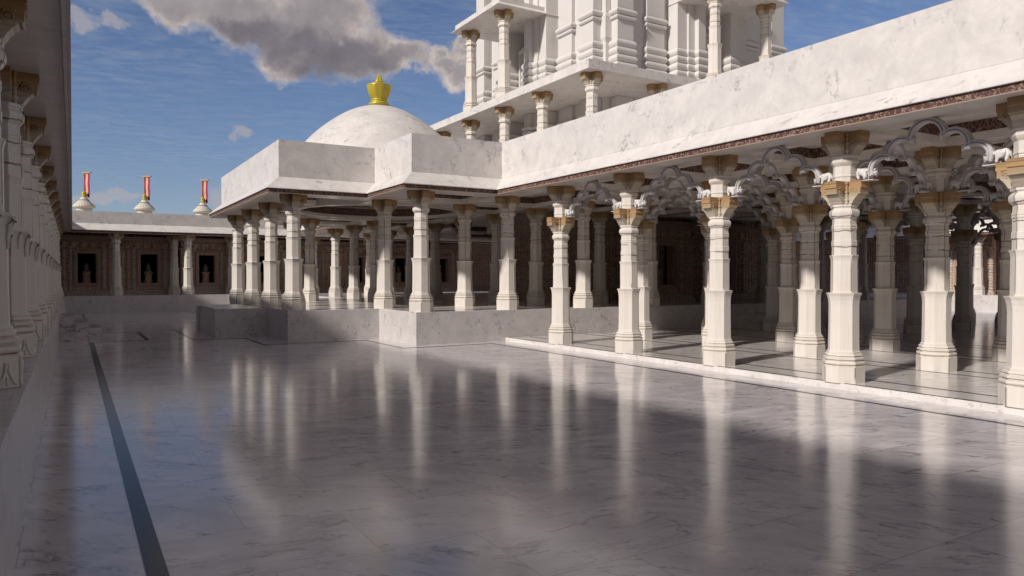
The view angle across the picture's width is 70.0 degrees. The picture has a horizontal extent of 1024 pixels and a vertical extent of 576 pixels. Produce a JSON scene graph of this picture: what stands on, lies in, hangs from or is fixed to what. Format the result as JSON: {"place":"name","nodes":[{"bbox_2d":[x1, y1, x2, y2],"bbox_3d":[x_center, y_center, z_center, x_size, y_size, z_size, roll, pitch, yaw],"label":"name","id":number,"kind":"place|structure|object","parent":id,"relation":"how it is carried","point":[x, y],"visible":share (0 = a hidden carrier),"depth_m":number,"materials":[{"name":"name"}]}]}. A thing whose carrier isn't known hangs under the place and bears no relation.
{"place":"outdoors","nodes":[
{"label":"outdoors","id":0,"kind":"place"},
{"bbox_2d":[70,0,951,214],"label":"sky","id":1,"kind":"structure","parent":0,"point":[179,94],"materials":[{"name":"blue"}]},
{"bbox_2d":[10,310,1023,575],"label":"court floor","id":2,"kind":"structure","parent":0,"point":[348,458],"depth_m":6.53,"materials":[{"name":"stone"}]},
{"bbox_2d":[0,295,64,575],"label":"arcade plinth","id":3,"kind":"structure","parent":2,"relation":"on","point":[22,408],"depth_m":5.27,"materials":[{"name":"stone"}]},
{"bbox_2d":[0,0,27,389],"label":"marble column","id":4,"kind":"structure","parent":3,"relation":"on","point":[13,15],"depth_m":5.76,"materials":[{"name":"stone"}]},
{"bbox_2d":[0,65,39,357],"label":"marble column","id":5,"kind":"structure","parent":3,"relation":"on","point":[19,91],"depth_m":7.89,"materials":[{"name":"stone"}]},
{"bbox_2d":[20,113,46,340],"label":"marble column","id":6,"kind":"structure","parent":3,"relation":"on","point":[32,130],"depth_m":10.12,"materials":[{"name":"stone"}]},
{"bbox_2d":[31,145,50,328],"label":"marble column","id":7,"kind":"structure","parent":3,"relation":"on","point":[40,158],"depth_m":12.32,"materials":[{"name":"stone"}]},
{"bbox_2d":[38,166,54,320],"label":"marble column","id":8,"kind":"structure","parent":3,"relation":"on","point":[47,173],"depth_m":14.53,"materials":[{"name":"stone"}]},
{"bbox_2d":[44,181,56,315],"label":"marble column","id":9,"kind":"structure","parent":3,"relation":"on","point":[50,186],"depth_m":16.74,"materials":[{"name":"stone"}]},
{"bbox_2d":[47,192,58,310],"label":"marble column","id":10,"kind":"structure","parent":3,"relation":"on","point":[53,197],"depth_m":18.94,"materials":[{"name":"stone"}]},
{"bbox_2d":[50,201,59,307],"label":"marble column","id":11,"kind":"structure","parent":3,"relation":"on","point":[55,206],"depth_m":21.14,"materials":[{"name":"stone"}]},
{"bbox_3d":[-12.264,-1.013,12.453,0.400,3.415,58.800,0,1,-31],"label":"arcade back wall","id":12,"kind":"object","parent":3,"relation":"on","visible":0},
{"bbox_2d":[3,0,71,230],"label":"roof","id":13,"kind":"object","parent":12,"relation":"on","point":[40,45],"visible":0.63,"depth_m":7.90,"materials":[{"name":"white stone"}]},
{"bbox_2d":[59,313,115,341],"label":"court stairs","id":14,"kind":"structure","parent":2,"relation":"on","point":[71,328],"depth_m":19.75,"materials":[{"name":"stone"}]},
{"bbox_2d":[196,304,267,337],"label":"porch stair block","id":15,"kind":"structure","parent":2,"relation":"on","point":[228,320],"depth_m":21.10,"materials":[{"name":"stone"}]},
{"bbox_2d":[65,291,488,313],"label":"gallery plinth","id":16,"kind":"structure","parent":2,"relation":"on","point":[79,304],"depth_m":36.26,"materials":[{"name":"stone"}]},
{"bbox_2d":[59,235,112,294],"bbox_3d":[-21.856,-1.160,37.604,2.840,3.020,1.080,0,1,-31],"label":"niche shrine","id":17,"kind":"object","parent":16,"relation":"on","point":[73,248],"visible":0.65,"depth_m":37.38,"materials":[{"name":"brown stone"}]},
{"bbox_2d":[108,233,123,295],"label":"marble column","id":18,"kind":"structure","parent":16,"relation":"on","point":[116,289],"depth_m":35.86,"materials":[{"name":"stone"}]},
{"bbox_2d":[120,237,170,294],"bbox_3d":[-19.404,-1.180,39.075,2.840,3.020,1.080,0,1,-31],"label":"niche shrine","id":19,"kind":"object","parent":16,"relation":"on","point":[133,250],"visible":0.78,"depth_m":38.71,"materials":[{"name":"brown stone"}]},
{"bbox_2d":[167,236,180,293],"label":"marble column","id":20,"kind":"structure","parent":16,"relation":"on","point":[174,287],"depth_m":38.63,"materials":[{"name":"stone"}]},
{"bbox_2d":[180,235,195,294],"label":"marble column","id":21,"kind":"structure","parent":16,"relation":"on","point":[188,288],"depth_m":37.53,"materials":[{"name":"stone"}]},
{"bbox_2d":[179,238,227,293],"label":"niche shrine","id":22,"kind":"object","parent":16,"relation":"on","point":[216,250],"visible":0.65,"depth_m":40.46,"materials":[{"name":"brown stone"}]},
{"bbox_2d":[224,237,232,293],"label":"marble column","id":23,"kind":"structure","parent":16,"relation":"on","point":[229,240],"depth_m":40.09,"materials":[{"name":"stone"}]},
{"bbox_2d":[243,240,285,292],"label":"niche shrine","id":24,"kind":"object","parent":16,"relation":"on","point":[281,253],"visible":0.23,"depth_m":42.23,"materials":[{"name":"brown stone"}]},
{"bbox_2d":[61,232,491,290],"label":"gallery back wall","id":25,"kind":"structure","parent":16,"relation":"on","point":[481,256],"depth_m":48.55,"materials":[{"name":"red stone"}]},
{"bbox_2d":[64,210,491,243],"bbox_3d":[-5.899,-3.366,47.083,40.610,1.058,5.920,0,1,-31],"label":"gallery","id":26,"kind":"object","parent":25,"relation":"on","point":[129,223],"visible":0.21,"depth_m":36.85,"materials":[{"name":"white stone"}]},
{"bbox_2d":[301,241,331,292],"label":"niche shrine","id":27,"kind":"object","parent":16,"relation":"on","point":[324,252],"visible":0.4,"depth_m":43.54,"materials":[{"name":"brown stone"}]},
{"bbox_2d":[339,242,365,291],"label":"niche shrine","id":28,"kind":"object","parent":16,"relation":"on","point":[344,254],"visible":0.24,"depth_m":44.36,"materials":[{"name":"brown stone"}]},
{"bbox_2d":[393,243,406,291],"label":"niche shrine","id":29,"kind":"object","parent":16,"relation":"on","point":[399,251],"visible":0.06,"depth_m":46.18,"materials":[{"name":"brown stone"}]},
{"bbox_2d":[429,244,458,290],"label":"niche shrine","id":30,"kind":"object","parent":16,"relation":"on","point":[448,263],"visible":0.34,"depth_m":47.93,"materials":[{"name":"brown stone"}]},
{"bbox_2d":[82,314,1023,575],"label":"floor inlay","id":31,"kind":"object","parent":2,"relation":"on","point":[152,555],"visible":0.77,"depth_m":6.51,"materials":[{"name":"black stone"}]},
{"bbox_2d":[230,292,906,344],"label":"porch platform","id":32,"kind":"structure","parent":2,"relation":"on","point":[325,317],"depth_m":20.28,"materials":[{"name":"stone"}]},
{"bbox_2d":[227,215,246,301],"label":"marble column","id":33,"kind":"structure","parent":32,"relation":"on","point":[238,289],"depth_m":26.12,"materials":[{"name":"stone"}]},
{"bbox_2d":[241,209,263,304],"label":"marble column","id":34,"kind":"structure","parent":32,"relation":"on","point":[253,291],"depth_m":23.92,"materials":[{"name":"stone"}]},
{"bbox_2d":[258,202,283,306],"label":"marble column","id":35,"kind":"structure","parent":32,"relation":"on","point":[271,296],"depth_m":21.72,"materials":[{"name":"stone"}]},
{"bbox_2d":[279,194,306,310],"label":"marble column","id":36,"kind":"structure","parent":32,"relation":"on","point":[293,298],"depth_m":19.52,"materials":[{"name":"stone"}]},
{"bbox_2d":[300,218,319,300],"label":"marble column","id":37,"kind":"structure","parent":32,"relation":"on","point":[310,289],"depth_m":27.45,"materials":[{"name":"stone"}]},
{"bbox_2d":[327,229,343,296],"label":"marble column","id":38,"kind":"structure","parent":32,"relation":"on","point":[335,290],"depth_m":33.19,"materials":[{"name":"stone"}]},
{"bbox_2d":[345,225,362,297],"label":"marble column","id":39,"kind":"structure","parent":32,"relation":"on","point":[354,288],"depth_m":30.98,"materials":[{"name":"stone"}]},
{"bbox_2d":[363,233,370,294],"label":"marble column","id":40,"kind":"structure","parent":32,"relation":"on","point":[367,236],"depth_m":36.70,"materials":[{"name":"stone"}]},
{"bbox_2d":[366,221,377,299],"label":"marble column","id":41,"kind":"structure","parent":32,"relation":"on","point":[372,226],"depth_m":28.77,"materials":[{"name":"stone"}]},
{"bbox_2d":[372,199,396,307],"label":"marble column","id":42,"kind":"structure","parent":32,"relation":"on","point":[384,297],"depth_m":20.86,"materials":[{"name":"stone"}]},
{"bbox_2d":[402,227,413,297],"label":"marble column","id":43,"kind":"structure","parent":32,"relation":"on","point":[408,232],"depth_m":32.30,"materials":[{"name":"stone"}]},
{"bbox_2d":[407,190,434,311],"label":"marble column","id":44,"kind":"structure","parent":32,"relation":"on","point":[421,299],"depth_m":18.66,"materials":[{"name":"stone"}]},
{"bbox_2d":[428,223,443,298],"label":"marble column","id":45,"kind":"structure","parent":32,"relation":"on","point":[436,291],"depth_m":30.12,"materials":[{"name":"stone"}]},
{"bbox_2d":[453,204,475,306],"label":"marble column","id":46,"kind":"structure","parent":32,"relation":"on","point":[464,295],"depth_m":22.19,"materials":[{"name":"stone"}]},
{"bbox_2d":[487,214,500,302],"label":"marble column","id":47,"kind":"structure","parent":32,"relation":"on","point":[494,220],"depth_m":25.71,"materials":[{"name":"stone"}]},
{"bbox_2d":[495,196,519,309],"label":"marble column","id":48,"kind":"structure","parent":32,"relation":"on","point":[507,297],"depth_m":19.99,"materials":[{"name":"stone"}]},
{"bbox_2d":[525,208,546,304],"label":"marble column","id":49,"kind":"structure","parent":32,"relation":"on","point":[536,293],"depth_m":23.52,"materials":[{"name":"stone"}]},
{"bbox_2d":[573,201,594,307],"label":"marble column","id":50,"kind":"structure","parent":32,"relation":"on","point":[583,297],"depth_m":21.32,"materials":[{"name":"stone"}]},
{"bbox_2d":[590,212,609,303],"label":"marble column","id":51,"kind":"structure","parent":32,"relation":"on","point":[599,289],"depth_m":24.85,"materials":[{"name":"stone"}]},
{"bbox_2d":[514,211,757,301],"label":"sanctuary wall","id":52,"kind":"structure","parent":32,"relation":"on","point":[522,231],"depth_m":27.88,"materials":[{"name":"red stone"}]},
{"bbox_2d":[300,190,993,240],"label":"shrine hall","id":53,"kind":"structure","parent":52,"relation":"on","point":[481,230],"depth_m":32.53,"materials":[{"name":"white stone"}]},
{"bbox_2d":[208,105,572,226],"bbox_3d":[-4.782,-4.362,24.831,8.918,3.658,14.380,0,1,-31],"label":"domed porch","id":54,"kind":"object","parent":53,"relation":"attached to","point":[346,168],"visible":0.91,"depth_m":20.09,"materials":[{"name":"white stone"}]},
{"bbox_2d":[367,73,391,105],"bbox_3d":[-4.525,-6.747,24.917,0.856,1.130,0.856,0,1,-31],"label":"golden finial","id":55,"kind":"object","parent":54,"relation":"on","point":[379,90],"visible":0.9,"depth_m":24.65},
{"bbox_2d":[462,120,479,139],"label":"marble column","id":56,"kind":"structure","parent":53,"relation":"on","point":[471,127],"depth_m":28.02,"materials":[{"name":"stone"}]},
{"bbox_2d":[495,106,514,141],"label":"marble column","id":57,"kind":"structure","parent":53,"relation":"on","point":[505,114],"depth_m":25.84,"materials":[{"name":"stone"}]},
{"bbox_2d":[532,91,552,130],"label":"marble column","id":58,"kind":"structure","parent":53,"relation":"on","point":[543,100],"depth_m":23.74,"materials":[{"name":"stone"}]},
{"bbox_2d":[580,71,602,115],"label":"marble column","id":59,"kind":"structure","parent":53,"relation":"on","point":[591,81],"depth_m":21.47,"materials":[{"name":"stone"}]},
{"bbox_2d":[648,205,659,305],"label":"marble column","id":60,"kind":"structure","parent":32,"relation":"on","point":[654,293],"depth_m":22.64,"materials":[{"name":"stone"}]},
{"bbox_2d":[656,221,696,300],"bbox_3d":[5.774,-1.034,28.355,2.840,3.020,1.080,0,1,-31],"label":"niche shrine","id":61,"kind":"object","parent":32,"relation":"on","point":[675,239],"visible":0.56,"depth_m":28.38,"materials":[{"name":"brown stone"}]},
{"bbox_2d":[698,224,748,299],"bbox_3d":[8.304,-1.050,29.582,2.556,3.020,1.080,0,1,-31],"label":"niche shrine","id":62,"kind":"object","parent":32,"relation":"on","point":[737,249],"visible":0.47,"depth_m":29.60,"materials":[{"name":"brown stone"}]},
{"bbox_2d":[754,222,765,299],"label":"marble column","id":63,"kind":"structure","parent":32,"relation":"on","point":[760,288],"depth_m":29.08,"materials":[{"name":"stone"}]},
{"bbox_2d":[819,217,828,301],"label":"marble column","id":64,"kind":"structure","parent":32,"relation":"on","point":[823,224],"depth_m":26.85,"materials":[{"name":"stone"}]},
{"bbox_2d":[859,220,871,300],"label":"marble column","id":65,"kind":"structure","parent":32,"relation":"on","point":[863,277],"depth_m":28.19,"materials":[{"name":"stone"}]},
{"bbox_2d":[505,318,1023,415],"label":"colonnade step","id":66,"kind":"object","parent":2,"relation":"on","point":[972,382],"visible":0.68,"depth_m":14.23,"materials":[{"name":"white stone"}]},
{"bbox_2d":[547,185,574,343],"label":"marble column","id":67,"kind":"structure","parent":66,"relation":"on","point":[560,224],"depth_m":17.79,"materials":[{"name":"stone"}]},
{"bbox_2d":[497,0,1023,219],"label":"roof","id":68,"kind":"structure","parent":67,"relation":"on","point":[958,63],"depth_m":11.88,"materials":[{"name":"white stone"}]},
{"bbox_2d":[613,172,644,353],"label":"marble column","id":69,"kind":"structure","parent":66,"relation":"on","point":[628,217],"depth_m":15.59,"materials":[{"name":"stone"}]},
{"bbox_2d":[565,180,620,217],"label":"cusped arch","id":70,"kind":"structure","parent":69,"relation":"on","point":[570,211],"depth_m":16.88,"materials":[{"name":"grey stone"}]},
{"bbox_2d":[639,178,705,214],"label":"cusped arch","id":71,"kind":"structure","parent":69,"relation":"on","point":[679,183],"depth_m":16.43,"materials":[{"name":"grey stone"}]},
{"bbox_2d":[637,192,653,339],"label":"marble column","id":72,"kind":"structure","parent":66,"relation":"on","point":[645,228],"depth_m":19.12,"materials":[{"name":"stone"}]},
{"bbox_2d":[650,196,702,225],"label":"cusped arch","id":73,"kind":"structure","parent":72,"relation":"on","point":[684,205],"depth_m":19.91,"materials":[{"name":"grey stone"}]},
{"bbox_2d":[701,181,729,346],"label":"marble column","id":74,"kind":"structure","parent":66,"relation":"on","point":[704,218],"depth_m":17.03,"materials":[{"name":"stone"}]},
{"bbox_2d":[646,188,704,221],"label":"cusped arch","id":75,"kind":"structure","parent":74,"relation":"on","point":[659,207],"depth_m":18.39,"materials":[{"name":"grey stone"}]},
{"bbox_2d":[732,185,783,219],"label":"cusped arch","id":76,"kind":"structure","parent":74,"relation":"on","point":[760,195],"depth_m":17.96,"materials":[{"name":"grey stone"}]},
{"bbox_2d":[701,154,737,365],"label":"marble column","id":77,"kind":"structure","parent":66,"relation":"on","point":[719,206],"depth_m":13.39,"materials":[{"name":"stone"}]},
{"bbox_2d":[634,166,710,208],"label":"cusped arch","id":78,"kind":"structure","parent":77,"relation":"on","point":[680,175],"depth_m":14.61,"materials":[{"name":"grey stone"}]},
{"bbox_2d":[734,162,803,205],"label":"cusped arch","id":79,"kind":"structure","parent":77,"relation":"on","point":[796,198],"depth_m":14.36,"materials":[{"name":"grey stone"}]},
{"bbox_2d":[731,303,797,329],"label":"sanctuary stairs","id":80,"kind":"structure","parent":66,"relation":"on","point":[748,316],"depth_m":23.61,"materials":[{"name":"stone"}]},
{"bbox_2d":[762,203,781,331],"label":"marble column","id":81,"kind":"structure","parent":66,"relation":"on","point":[771,235],"depth_m":21.80,"materials":[{"name":"stone"}]},
{"bbox_2d":[774,188,800,342],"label":"marble column","id":82,"kind":"structure","parent":66,"relation":"on","point":[787,226],"depth_m":18.27,"materials":[{"name":"stone"}]},
{"bbox_2d":[792,166,827,357],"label":"marble column","id":83,"kind":"structure","parent":66,"relation":"on","point":[810,213],"depth_m":14.73,"materials":[{"name":"stone"}]},
{"bbox_2d":[732,175,797,213],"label":"cusped arch","id":84,"kind":"structure","parent":83,"relation":"on","point":[769,184],"depth_m":15.62,"materials":[{"name":"grey stone"}]},
{"bbox_2d":[821,130,869,383],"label":"marble column","id":85,"kind":"structure","parent":66,"relation":"on","point":[844,192],"depth_m":11.20,"materials":[{"name":"stone"}]},
{"bbox_2d":[727,146,832,197],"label":"cusped arch","id":86,"kind":"structure","parent":85,"relation":"on","point":[820,178],"depth_m":12.31,"materials":[{"name":"grey stone"}]},
{"bbox_2d":[856,141,931,192],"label":"cusped arch","id":87,"kind":"structure","parent":85,"relation":"on","point":[924,183],"depth_m":12.24,"materials":[{"name":"grey stone"}]},
{"bbox_2d":[856,202,865,337],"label":"marble column","id":88,"kind":"structure","parent":66,"relation":"on","point":[861,227],"depth_m":19.59,"materials":[{"name":"stone"}]},
{"bbox_2d":[868,175,903,351],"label":"marble column","id":89,"kind":"structure","parent":66,"relation":"on","point":[886,219],"depth_m":16.07,"materials":[{"name":"stone"}]},
{"bbox_2d":[902,200,925,333],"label":"marble column","id":90,"kind":"structure","parent":66,"relation":"on","point":[914,233],"depth_m":21.15,"materials":[{"name":"stone"}]},
{"bbox_2d":[914,145,961,372],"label":"marble column","id":91,"kind":"structure","parent":66,"relation":"on","point":[937,205],"depth_m":12.54,"materials":[{"name":"stone"}]},
{"bbox_2d":[818,159,925,204],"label":"cusped arch","id":92,"kind":"structure","parent":91,"relation":"on","point":[912,186],"depth_m":13.30,"materials":[{"name":"grey stone"}]},
{"bbox_2d":[949,155,1008,200],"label":"cusped arch","id":93,"kind":"structure","parent":91,"relation":"on","point":[1002,194],"depth_m":13.53,"materials":[{"name":"grey stone"}]},
{"bbox_2d":[950,205,977,329],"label":"marble column","id":94,"kind":"structure","parent":66,"relation":"on","point":[963,236],"depth_m":22.48,"materials":[{"name":"stone"}]},
{"bbox_2d":[990,160,1012,361],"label":"marble column","id":95,"kind":"structure","parent":66,"relation":"on","point":[1001,211],"depth_m":13.98,"materials":[{"name":"stone"}]},
{"bbox_2d":[894,170,999,210],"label":"cusped arch","id":96,"kind":"structure","parent":95,"relation":"on","point":[989,196],"depth_m":14.62,"materials":[{"name":"grey stone"}]},
{"bbox_2d":[995,95,1023,408],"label":"marble column","id":97,"kind":"structure","parent":66,"relation":"on","point":[1010,115],"depth_m":9.11,"materials":[{"name":"stone"}]},
{"bbox_2d":[856,117,1012,181],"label":"cusped arch","id":98,"kind":"structure","parent":97,"relation":"on","point":[991,153],"depth_m":10.08,"materials":[{"name":"grey stone"}]},
{"bbox_3d":[8.699,-0.458,10.506,0.700,3.837,0.700,0,1,-31],"label":"marble column","id":99,"kind":"object","parent":66,"relation":"on","visible":0},
{"bbox_2d":[949,138,1013,191],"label":"cusped arch","id":100,"kind":"structure","parent":99,"relation":"on","point":[963,182],"depth_m":12.22,"materials":[{"name":"grey stone"}]},
{"bbox_2d":[827,291,997,311],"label":"distant plinth","id":101,"kind":"structure","parent":2,"relation":"on","point":[985,303],"depth_m":36.99,"materials":[{"name":"stone"}]},
{"bbox_2d":[780,234,999,293],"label":"distant back wall","id":102,"kind":"structure","parent":101,"relation":"on","point":[901,251],"depth_m":44.19,"materials":[{"name":"red stone"}]},
{"bbox_2d":[780,219,996,243],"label":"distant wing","id":103,"kind":"structure","parent":102,"relation":"on","point":[871,234],"depth_m":40.65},
{"bbox_2d":[949,236,995,294],"bbox_3d":[24.581,-1.185,39.381,1.080,3.020,2.840,0,1,-31],"label":"niche shrine","id":104,"kind":"object","parent":101,"relation":"on","point":[989,261],"visible":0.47,"depth_m":38.29,"materials":[{"name":"grey stone"}]},
{"bbox_2d":[973,234,986,294],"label":"marble column","id":105,"kind":"structure","parent":101,"relation":"on","point":[979,287],"depth_m":37.44,"materials":[{"name":"stone"}]},
{"bbox_2d":[476,0,786,141],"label":"temple tower","id":106,"kind":"structure","parent":0,"point":[659,36],"depth_m":25.54,"materials":[{"name":"white stone"}]},
{"bbox_2d":[430,58,698,138],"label":"terrace","id":107,"kind":"structure","parent":106,"relation":"attached to","point":[566,87],"depth_m":23.66,"materials":[{"name":"white stone"}]},
{"bbox_2d":[462,29,479,110],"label":"marble column","id":108,"kind":"structure","parent":107,"relation":"on","point":[471,37],"depth_m":28.00,"materials":[{"name":"stone"}]},
{"bbox_2d":[494,8,513,97],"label":"marble column","id":109,"kind":"structure","parent":107,"relation":"on","point":[504,17],"depth_m":25.84,"materials":[{"name":"stone"}]},
{"bbox_2d":[451,0,558,42],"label":"balcony","id":110,"kind":"structure","parent":109,"relation":"on","point":[483,21],"depth_m":26.75,"materials":[{"name":"white stone"}]},
{"bbox_2d":[705,0,722,77],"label":"marble column","id":111,"kind":"structure","parent":107,"relation":"on","point":[714,46],"depth_m":24.05,"materials":[{"name":"stone"}]},
{"bbox_2d":[667,0,789,20],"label":"balcony","id":112,"kind":"structure","parent":111,"relation":"on","point":[744,10],"depth_m":25.38,"materials":[{"name":"white stone"}]},
{"bbox_2d":[756,3,775,60],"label":"marble column","id":113,"kind":"structure","parent":107,"relation":"on","point":[764,13],"depth_m":25.32,"materials":[{"name":"stone"}]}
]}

